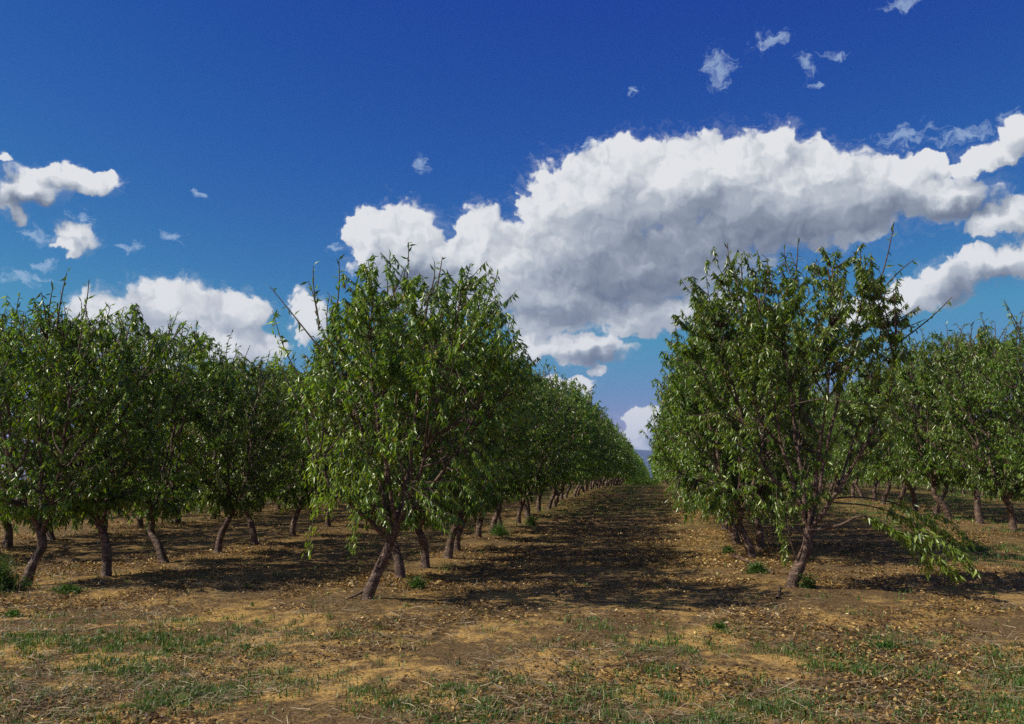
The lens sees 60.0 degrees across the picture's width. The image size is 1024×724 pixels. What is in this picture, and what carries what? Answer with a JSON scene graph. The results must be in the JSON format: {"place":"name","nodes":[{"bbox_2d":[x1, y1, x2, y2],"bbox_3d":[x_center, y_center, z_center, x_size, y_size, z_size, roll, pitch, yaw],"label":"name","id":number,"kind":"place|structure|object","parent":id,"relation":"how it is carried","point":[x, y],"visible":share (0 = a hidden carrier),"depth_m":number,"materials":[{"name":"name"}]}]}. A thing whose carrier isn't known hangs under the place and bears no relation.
{"place":"outdoors","nodes":[
{"label":"outdoors","id":0,"kind":"place"},
{"bbox_2d":[19,449,652,479],"bbox_3d":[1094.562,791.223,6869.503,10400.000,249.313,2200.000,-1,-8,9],"label":"hills","id":1,"kind":"structure","parent":0,"point":[644,454],"depth_m":6441.84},
{"bbox_2d":[0,480,1023,723],"bbox_3d":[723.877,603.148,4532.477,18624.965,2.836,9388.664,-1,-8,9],"label":"ground","id":2,"kind":"structure","parent":0,"point":[524,632],"depth_m":10.04,"materials":[{"name":"soil"}]},
{"bbox_2d":[0,609,24,617],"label":"weed","id":3,"kind":"object","parent":2,"relation":"on","point":[11,613],"visible":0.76,"depth_m":9.66,"materials":[{"name":"green plant"}]},
{"bbox_2d":[0,360,31,530],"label":"fruit tree","id":4,"kind":"object","parent":2,"relation":"on","point":[18,393],"visible":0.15,"depth_m":15.86,"materials":[{"name":"green plant"}]},
{"bbox_2d":[0,550,60,593],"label":"weed","id":5,"kind":"object","parent":2,"relation":"on","point":[8,583],"visible":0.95,"depth_m":11.36,"materials":[{"name":"green plant"}]},
{"bbox_2d":[0,313,89,546],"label":"fruit tree","id":6,"kind":"object","parent":2,"relation":"on","point":[8,535],"visible":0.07,"depth_m":16.72,"materials":[{"name":"green plant"}]},
{"bbox_2d":[21,423,96,489],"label":"fruit tree","id":7,"kind":"object","parent":2,"relation":"on","point":[55,451],"visible":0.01,"depth_m":25.83,"materials":[{"name":"green plant"}]},
{"bbox_2d":[0,320,131,540],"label":"fruit tree","id":8,"kind":"object","parent":2,"relation":"on","point":[50,535],"visible":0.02,"depth_m":18.17,"materials":[{"name":"green plant"}]},
{"bbox_2d":[47,583,97,595],"bbox_3d":[-5.575,2.900,11.305,0.652,0.216,0.775,5,-9,-36],"label":"weed","id":9,"kind":"object","parent":2,"relation":"on","point":[67,588],"visible":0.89,"depth_m":11.20,"materials":[{"name":"green plant"}]},
{"bbox_2d":[0,268,152,586],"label":"fruit tree","id":10,"kind":"object","parent":2,"relation":"on","point":[19,507],"visible":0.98,"depth_m":11.88,"materials":[{"name":"green plant"}]},
{"bbox_2d":[8,302,192,576],"bbox_3d":[-5.910,1.083,12.922,2.393,4.238,2.458,-1,-8,9],"label":"fruit tree","id":11,"kind":"object","parent":2,"relation":"on","point":[115,498],"visible":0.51,"depth_m":12.72,"materials":[{"name":"green plant"}]},
{"bbox_2d":[34,362,182,530],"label":"fruit tree","id":12,"kind":"object","parent":2,"relation":"on","point":[125,510],"visible":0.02,"depth_m":19.80,"materials":[{"name":"green plant"}]},
{"bbox_2d":[83,368,217,527],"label":"fruit tree","id":13,"kind":"object","parent":2,"relation":"on","point":[140,523],"visible":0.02,"depth_m":21.57,"materials":[{"name":"green plant"}]},
{"bbox_2d":[78,311,244,562],"bbox_3d":[-5.708,1.271,14.569,2.712,4.280,2.366,-1,-8,9],"label":"fruit tree","id":14,"kind":"object","parent":2,"relation":"on","point":[208,377],"visible":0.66,"depth_m":14.36,"materials":[{"name":"green plant"}]},
{"bbox_2d":[124,366,247,522],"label":"fruit tree","id":15,"kind":"object","parent":2,"relation":"on","point":[178,508],"depth_m":23.09,"materials":[{"name":"green plant"}]},
{"bbox_2d":[158,359,273,519],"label":"fruit tree","id":16,"kind":"object","parent":2,"relation":"on","point":[210,517],"visible":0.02,"depth_m":24.36,"materials":[{"name":"green plant"}]},
{"bbox_2d":[172,361,287,508],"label":"fruit tree","id":17,"kind":"object","parent":2,"relation":"on","point":[247,432],"visible":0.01,"depth_m":26.10,"materials":[{"name":"green plant"}]},
{"bbox_2d":[159,330,303,552],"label":"fruit tree","id":18,"kind":"object","parent":2,"relation":"on","point":[223,499],"visible":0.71,"depth_m":15.82,"materials":[{"name":"green plant"}]},
{"bbox_2d":[182,342,311,544],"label":"fruit tree","id":19,"kind":"object","parent":2,"relation":"on","point":[297,454],"visible":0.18,"depth_m":17.40,"materials":[{"name":"green plant"}]},
{"bbox_2d":[236,419,304,511],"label":"fruit tree","id":20,"kind":"object","parent":2,"relation":"on","point":[290,472],"visible":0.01,"depth_m":27.97,"materials":[{"name":"green plant"}]},
{"bbox_2d":[241,404,330,508],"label":"fruit tree","id":21,"kind":"object","parent":2,"relation":"on","point":[279,499],"visible":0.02,"depth_m":29.14,"materials":[{"name":"green plant"}]},
{"bbox_2d":[245,352,352,535],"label":"fruit tree","id":22,"kind":"object","parent":2,"relation":"on","point":[289,492],"visible":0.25,"depth_m":19.19,"materials":[{"name":"green plant"}]},
{"bbox_2d":[288,382,374,525],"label":"fruit tree","id":23,"kind":"object","parent":2,"relation":"on","point":[328,521],"visible":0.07,"depth_m":21.61,"materials":[{"name":"green plant"}]},
{"bbox_2d":[317,391,392,520],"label":"fruit tree","id":24,"kind":"object","parent":2,"relation":"on","point":[357,455],"visible":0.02,"depth_m":23.28,"materials":[{"name":"green plant"}]},
{"bbox_2d":[290,292,489,577],"bbox_3d":[-1.644,0.986,12.545,2.897,4.349,2.299,-1,-8,9],"label":"fruit tree","id":25,"kind":"object","parent":2,"relation":"on","point":[399,569],"visible":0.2,"depth_m":12.32,"materials":[{"name":"green plant"}]},
{"bbox_2d":[267,242,541,599],"bbox_3d":[-1.362,0.718,10.681,3.487,4.430,2.459,-1,-8,9],"label":"fruit tree","id":26,"kind":"object","parent":2,"relation":"on","point":[359,319],"visible":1,"depth_m":10.38,"materials":[{"name":"green plant"}]},
{"bbox_2d":[334,293,496,567],"bbox_3d":[-1.472,1.119,13.789,2.528,4.341,2.516,0,-8,-2],"label":"fruit tree","id":27,"kind":"object","parent":2,"relation":"on","point":[424,548],"visible":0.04,"depth_m":13.48,"materials":[{"name":"green plant"}]},
{"bbox_2d":[404,572,431,588],"bbox_3d":[-1.208,2.817,11.382,0.384,0.272,0.396,-1,-8,9],"label":"weed","id":28,"kind":"object","parent":2,"relation":"on","point":[417,582],"visible":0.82,"depth_m":11.32,"materials":[{"name":"green plant"}]},
{"bbox_2d":[389,317,541,558],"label":"fruit tree","id":29,"kind":"object","parent":2,"relation":"on","point":[449,548],"visible":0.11,"depth_m":14.86,"materials":[{"name":"green plant"}]},
{"bbox_2d":[402,367,530,550],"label":"fruit tree","id":30,"kind":"object","parent":2,"relation":"on","point":[457,545],"visible":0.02,"depth_m":16.13,"materials":[{"name":"green plant"}]},
{"bbox_2d":[69,431,899,485],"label":"distant orchard","id":31,"kind":"object","parent":2,"relation":"on","point":[642,476],"visible":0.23,"depth_m":101.32,"materials":[{"name":"green plant"}]},
{"bbox_2d":[447,360,542,538],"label":"fruit tree","id":32,"kind":"object","parent":2,"relation":"on","point":[495,508],"visible":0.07,"depth_m":18.09,"materials":[{"name":"green plant"}]},
{"bbox_2d":[484,521,514,535],"bbox_3d":[-0.278,3.584,19.124,0.647,0.407,0.664,-7,-10,41],"label":"weed","id":33,"kind":"object","parent":2,"relation":"on","point":[500,530],"visible":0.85,"depth_m":19.10,"materials":[{"name":"green plant"}]},
{"bbox_2d":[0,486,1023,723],"bbox_3d":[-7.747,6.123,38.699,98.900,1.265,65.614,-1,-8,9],"label":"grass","id":34,"kind":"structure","parent":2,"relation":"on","point":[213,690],"depth_m":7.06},
{"bbox_2d":[0,517,1023,723],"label":"straw","id":35,"kind":"object","parent":2,"relation":"on","point":[388,716],"visible":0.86,"depth_m":7.31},
{"bbox_2d":[0,486,1023,723],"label":"fallen leaves","id":36,"kind":"object","parent":2,"relation":"on","point":[905,695],"depth_m":10.91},
{"bbox_2d":[478,353,551,532],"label":"fruit tree","id":37,"kind":"object","parent":2,"relation":"on","point":[536,411],"visible":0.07,"depth_m":19.64,"materials":[{"name":"green plant"}]},
{"bbox_2d":[488,388,545,526],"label":"fruit tree","id":38,"kind":"object","parent":2,"relation":"on","point":[531,455],"visible":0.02,"depth_m":20.89,"materials":[{"name":"green plant"}]},
{"bbox_2d":[523,513,540,525],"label":"weed","id":39,"kind":"object","parent":2,"relation":"on","point":[530,521],"visible":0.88,"depth_m":21.82,"materials":[{"name":"green plant"}]},
{"bbox_2d":[489,359,575,518],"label":"fruit tree","id":40,"kind":"object","parent":2,"relation":"on","point":[560,462],"visible":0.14,"depth_m":24.22,"materials":[{"name":"green plant"}]},
{"bbox_2d":[497,381,575,512],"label":"fruit tree","id":41,"kind":"object","parent":2,"relation":"on","point":[570,399],"visible":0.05,"depth_m":25.61,"materials":[{"name":"green plant"}]},
{"bbox_2d":[506,369,572,523],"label":"fruit tree","id":42,"kind":"object","parent":2,"relation":"on","point":[552,434],"visible":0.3,"depth_m":22.61,"materials":[{"name":"green plant"}]},
{"bbox_2d":[524,373,599,508],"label":"fruit tree","id":43,"kind":"object","parent":2,"relation":"on","point":[579,446],"visible":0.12,"depth_m":28.75,"materials":[{"name":"green plant"}]},
{"bbox_2d":[534,364,596,511],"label":"fruit tree","id":44,"kind":"object","parent":2,"relation":"on","point":[580,424],"visible":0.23,"depth_m":27.35,"materials":[{"name":"green plant"}]},
{"bbox_2d":[545,374,605,506],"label":"fruit tree","id":45,"kind":"object","parent":2,"relation":"on","point":[591,454],"visible":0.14,"depth_m":30.55,"materials":[{"name":"green plant"}]},
{"bbox_2d":[546,391,604,502],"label":"fruit tree","id":46,"kind":"object","parent":2,"relation":"on","point":[586,445],"visible":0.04,"depth_m":32.03,"materials":[{"name":"green plant"}]},
{"bbox_2d":[559,386,606,499],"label":"fruit tree","id":47,"kind":"object","parent":2,"relation":"on","point":[591,469],"visible":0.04,"depth_m":34.93,"materials":[{"name":"green plant"}]},
{"bbox_2d":[564,424,602,497],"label":"fruit tree","id":48,"kind":"object","parent":2,"relation":"on","point":[569,488],"visible":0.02,"depth_m":36.37,"materials":[{"name":"green plant"}]},
{"bbox_2d":[569,405,613,494],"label":"fruit tree","id":49,"kind":"object","parent":2,"relation":"on","point":[604,463],"visible":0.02,"depth_m":40.77,"materials":[{"name":"green plant"}]},
{"bbox_2d":[572,406,613,496],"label":"fruit tree","id":50,"kind":"object","parent":2,"relation":"on","point":[602,457],"visible":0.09,"depth_m":38.00,"materials":[{"name":"green plant"}]},
{"bbox_2d":[576,408,614,495],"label":"fruit tree","id":51,"kind":"object","parent":2,"relation":"on","point":[580,487],"visible":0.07,"depth_m":39.36,"materials":[{"name":"green plant"}]},
{"bbox_2d":[581,415,612,491],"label":"fruit tree","id":52,"kind":"object","parent":2,"relation":"on","point":[583,489],"visible":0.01,"depth_m":44.04,"materials":[{"name":"green plant"}]},
{"bbox_2d":[584,429,616,491],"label":"fruit tree","id":53,"kind":"object","parent":2,"relation":"on","point":[613,449],"visible":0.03,"depth_m":45.57,"materials":[{"name":"green plant"}]},
{"bbox_2d":[587,425,617,490],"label":"fruit tree","id":54,"kind":"object","parent":2,"relation":"on","point":[612,430],"visible":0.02,"depth_m":47.02,"materials":[{"name":"green plant"}]},
{"bbox_2d":[589,426,619,489],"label":"fruit tree","id":55,"kind":"object","parent":2,"relation":"on","point":[590,484],"visible":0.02,"depth_m":48.69,"materials":[{"name":"green plant"}]},
{"bbox_2d":[595,448,616,488],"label":"fruit tree","id":56,"kind":"object","parent":2,"relation":"on","point":[596,484],"depth_m":53.75,"materials":[{"name":"green plant"}]},
{"bbox_2d":[592,419,621,488],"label":"fruit tree","id":57,"kind":"object","parent":2,"relation":"on","point":[617,453],"visible":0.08,"depth_m":52.33,"materials":[{"name":"green plant"}]},
{"bbox_2d":[597,418,623,484],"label":"fruit tree","id":58,"kind":"object","parent":2,"relation":"on","point":[618,458],"visible":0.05,"depth_m":55.59,"materials":[{"name":"green plant"}]},
{"bbox_2d":[598,436,623,487],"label":"fruit tree","id":59,"kind":"object","parent":2,"relation":"on","point":[619,441],"visible":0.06,"depth_m":56.85,"materials":[{"name":"green plant"}]},
{"bbox_2d":[601,423,627,486],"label":"fruit tree","id":60,"kind":"object","parent":2,"relation":"on","point":[618,467],"visible":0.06,"depth_m":58.80,"materials":[{"name":"green plant"}]},
{"bbox_2d":[603,426,626,485],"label":"fruit tree","id":61,"kind":"object","parent":2,"relation":"on","point":[621,437],"depth_m":63.12,"materials":[{"name":"green plant"}]},
{"bbox_2d":[603,441,628,486],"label":"fruit tree","id":62,"kind":"object","parent":2,"relation":"on","point":[622,467],"visible":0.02,"depth_m":66.28,"materials":[{"name":"green plant"}]},
{"bbox_2d":[605,441,627,485],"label":"fruit tree","id":63,"kind":"object","parent":2,"relation":"on","point":[624,455],"visible":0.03,"depth_m":64.65,"materials":[{"name":"green plant"}]},
{"bbox_2d":[607,433,629,485],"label":"fruit tree","id":64,"kind":"object","parent":2,"relation":"on","point":[627,463],"visible":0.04,"depth_m":67.95,"materials":[{"name":"green plant"}]},
{"bbox_2d":[610,435,632,485],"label":"fruit tree","id":65,"kind":"object","parent":2,"relation":"on","point":[628,443],"visible":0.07,"depth_m":71.21,"materials":[{"name":"green plant"}]},
{"bbox_2d":[612,433,633,485],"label":"fruit tree","id":66,"kind":"object","parent":2,"relation":"on","point":[628,462],"visible":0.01,"depth_m":74.49,"materials":[{"name":"green plant"}]},
{"bbox_2d":[614,447,633,485],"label":"fruit tree","id":67,"kind":"object","parent":2,"relation":"on","point":[631,458],"visible":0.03,"depth_m":77.31,"materials":[{"name":"green plant"}]},
{"bbox_2d":[615,440,634,485],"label":"fruit tree","id":68,"kind":"object","parent":2,"relation":"on","point":[626,469],"visible":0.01,"depth_m":80.45,"materials":[{"name":"green plant"}]},
{"bbox_2d":[624,448,638,481],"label":"fruit tree","id":69,"kind":"object","parent":2,"relation":"on","point":[635,460],"visible":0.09,"depth_m":101.65,"materials":[{"name":"green plant"}]},
{"bbox_2d":[652,415,682,490],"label":"fruit tree","id":70,"kind":"object","parent":2,"relation":"on","point":[670,480],"depth_m":23.88,"materials":[{"name":"green plant"}]},
{"bbox_2d":[648,369,721,523],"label":"fruit tree","id":71,"kind":"object","parent":2,"relation":"on","point":[675,477],"visible":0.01,"depth_m":22.34,"materials":[{"name":"green plant"}]},
{"bbox_2d":[705,620,726,629],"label":"weed","id":72,"kind":"object","parent":2,"relation":"on","point":[718,626],"visible":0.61,"depth_m":8.81,"materials":[{"name":"green plant"}]},
{"bbox_2d":[654,395,784,529],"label":"fruit tree","id":73,"kind":"object","parent":2,"relation":"on","point":[724,525],"depth_m":20.49,"materials":[{"name":"green plant"}]},
{"bbox_2d":[718,545,735,553],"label":"weed","id":74,"kind":"object","parent":2,"relation":"on","point":[727,548],"visible":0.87,"depth_m":15.48,"materials":[{"name":"green plant"}]},
{"bbox_2d":[666,382,788,534],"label":"fruit tree","id":75,"kind":"object","parent":2,"relation":"on","point":[674,438],"visible":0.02,"depth_m":19.13,"materials":[{"name":"green plant"}]},
{"bbox_2d":[649,333,806,543],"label":"fruit tree","id":76,"kind":"object","parent":2,"relation":"on","point":[735,536],"visible":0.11,"depth_m":17.33,"materials":[{"name":"green plant"}]},
{"bbox_2d":[639,296,835,557],"bbox_3d":[3.833,1.107,15.066,3.217,4.672,2.815,-4,-8,26],"label":"fruit tree","id":77,"kind":"object","parent":2,"relation":"on","point":[715,487],"visible":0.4,"depth_m":14.82,"materials":[{"name":"green plant"}]},
{"bbox_2d":[665,325,833,550],"bbox_3d":[4.311,1.319,16.173,3.048,4.429,2.728,-1,-8,9],"label":"fruit tree","id":78,"kind":"object","parent":2,"relation":"on","point":[758,526],"visible":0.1,"depth_m":15.85,"materials":[{"name":"green plant"}]},
{"bbox_2d":[731,554,774,573],"bbox_3d":[3.658,3.077,13.612,0.072,0.083,2.623,0,-8,2],"label":"fallen branch","id":79,"kind":"object","parent":2,"relation":"on","point":[746,560],"visible":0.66,"depth_m":13.94,"materials":[{"name":"wood"}]},
{"bbox_2d":[742,559,771,574],"bbox_3d":[3.526,2.936,12.652,0.571,0.274,0.536,-1,-8,9],"label":"weed","id":80,"kind":"object","parent":2,"relation":"on","point":[757,567],"visible":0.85,"depth_m":12.59,"materials":[{"name":"green plant"}]},
{"bbox_2d":[796,571,819,588],"bbox_3d":[3.731,2.767,11.192,0.316,0.280,0.310,-1,-8,9],"label":"weed","id":81,"kind":"object","parent":2,"relation":"on","point":[807,583],"visible":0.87,"depth_m":11.17,"materials":[{"name":"green plant"}]},
{"bbox_2d":[809,381,841,493],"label":"fruit tree","id":82,"kind":"object","parent":2,"relation":"on","point":[831,488],"visible":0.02,"depth_m":40.83,"materials":[{"name":"green plant"}]},
{"bbox_2d":[671,222,983,587],"bbox_3d":[4.021,0.593,11.601,3.839,4.879,2.537,-1,-8,9],"label":"fruit tree","id":83,"kind":"object","parent":2,"relation":"on","point":[713,316],"visible":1,"depth_m":11.29,"materials":[{"name":"green plant"}]},
{"bbox_2d":[806,409,850,491],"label":"fruit tree","id":84,"kind":"object","parent":2,"relation":"on","point":[835,487],"visible":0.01,"depth_m":39.25,"materials":[{"name":"green plant"}]},
{"bbox_2d":[806,381,851,494],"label":"fruit tree","id":85,"kind":"object","parent":2,"relation":"on","point":[836,484],"visible":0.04,"depth_m":37.87,"materials":[{"name":"green plant"}]},
{"bbox_2d":[815,396,882,495],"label":"fruit tree","id":86,"kind":"object","parent":2,"relation":"on","point":[852,490],"visible":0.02,"depth_m":36.16,"materials":[{"name":"green plant"}]},
{"bbox_2d":[817,386,893,499],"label":"fruit tree","id":87,"kind":"object","parent":2,"relation":"on","point":[833,459],"visible":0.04,"depth_m":34.72,"materials":[{"name":"green plant"}]},
{"bbox_2d":[850,477,881,487],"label":"fruit tree","id":88,"kind":"object","parent":2,"relation":"on","point":[866,482],"depth_m":59.17,"materials":[{"name":"green plant"}]},
{"bbox_2d":[827,389,916,501],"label":"fruit tree","id":89,"kind":"object","parent":2,"relation":"on","point":[874,495],"visible":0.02,"depth_m":32.77,"materials":[{"name":"green plant"}]},
{"bbox_2d":[828,367,925,503],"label":"fruit tree","id":90,"kind":"object","parent":2,"relation":"on","point":[888,488],"visible":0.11,"depth_m":31.03,"materials":[{"name":"green plant"}]},
{"bbox_2d":[854,639,911,653],"bbox_3d":[3.390,2.528,7.874,0.653,0.168,0.577,-1,-8,9],"label":"weed","id":91,"kind":"object","parent":2,"relation":"on","point":[885,643],"visible":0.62,"depth_m":7.86,"materials":[{"name":"green plant"}]},
{"bbox_2d":[840,366,954,504],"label":"fruit tree","id":92,"kind":"object","parent":2,"relation":"on","point":[902,493],"visible":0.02,"depth_m":29.14,"materials":[{"name":"green plant"}]},
{"bbox_2d":[839,346,960,510],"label":"fruit tree","id":93,"kind":"object","parent":2,"relation":"on","point":[882,463],"visible":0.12,"depth_m":26.96,"materials":[{"name":"green plant"}]},
{"bbox_2d":[888,454,918,489],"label":"fruit tree","id":94,"kind":"object","parent":2,"relation":"on","point":[895,480],"visible":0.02,"depth_m":50.95,"materials":[{"name":"green plant"}]},
{"bbox_2d":[865,326,998,518],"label":"fruit tree","id":95,"kind":"object","parent":2,"relation":"on","point":[916,454],"visible":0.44,"depth_m":23.82,"materials":[{"name":"green plant"}]},
{"bbox_2d":[875,353,995,513],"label":"fruit tree","id":96,"kind":"object","parent":2,"relation":"on","point":[892,458],"visible":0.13,"depth_m":25.59,"materials":[{"name":"green plant"}]},
{"bbox_2d":[933,428,981,493],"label":"fruit tree","id":97,"kind":"object","parent":2,"relation":"on","point":[963,492],"visible":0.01,"depth_m":41.33,"materials":[{"name":"green plant"}]},
{"bbox_2d":[909,319,1023,523],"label":"fruit tree","id":98,"kind":"object","parent":2,"relation":"on","point":[957,474],"visible":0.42,"depth_m":22.50,"materials":[{"name":"green plant"}]},
{"bbox_2d":[922,312,1023,530],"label":"fruit tree","id":99,"kind":"object","parent":2,"relation":"on","point":[986,473],"visible":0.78,"depth_m":20.10,"materials":[{"name":"green plant"}]},
{"bbox_2d":[957,537,990,552],"bbox_3d":[8.051,3.279,15.879,0.869,0.334,0.997,7,-10,-43],"label":"weed","id":100,"kind":"object","parent":2,"relation":"on","point":[977,547],"visible":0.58,"depth_m":15.74,"materials":[{"name":"green plant"}]},
{"bbox_2d":[954,418,995,495],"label":"fruit tree","id":101,"kind":"object","parent":2,"relation":"on","point":[982,493],"visible":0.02,"depth_m":39.21,"materials":[{"name":"green plant"}]},
{"bbox_2d":[959,300,1023,485],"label":"fruit tree","id":102,"kind":"object","parent":2,"relation":"on","point":[1016,353],"visible":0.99,"depth_m":18.66,"materials":[{"name":"green plant"}]},
{"bbox_2d":[976,410,1020,491],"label":"fruit tree","id":103,"kind":"object","parent":2,"relation":"on","point":[994,458],"visible":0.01,"depth_m":35.31,"materials":[{"name":"green plant"}]},
{"bbox_2d":[991,409,1023,488],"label":"fruit tree","id":104,"kind":"object","parent":2,"relation":"on","point":[1012,482],"visible":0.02,"depth_m":33.99,"materials":[{"name":"green plant"}]},
{"bbox_2d":[0,0,1023,472],"label":"sky","id":105,"kind":"structure","parent":0,"point":[196,159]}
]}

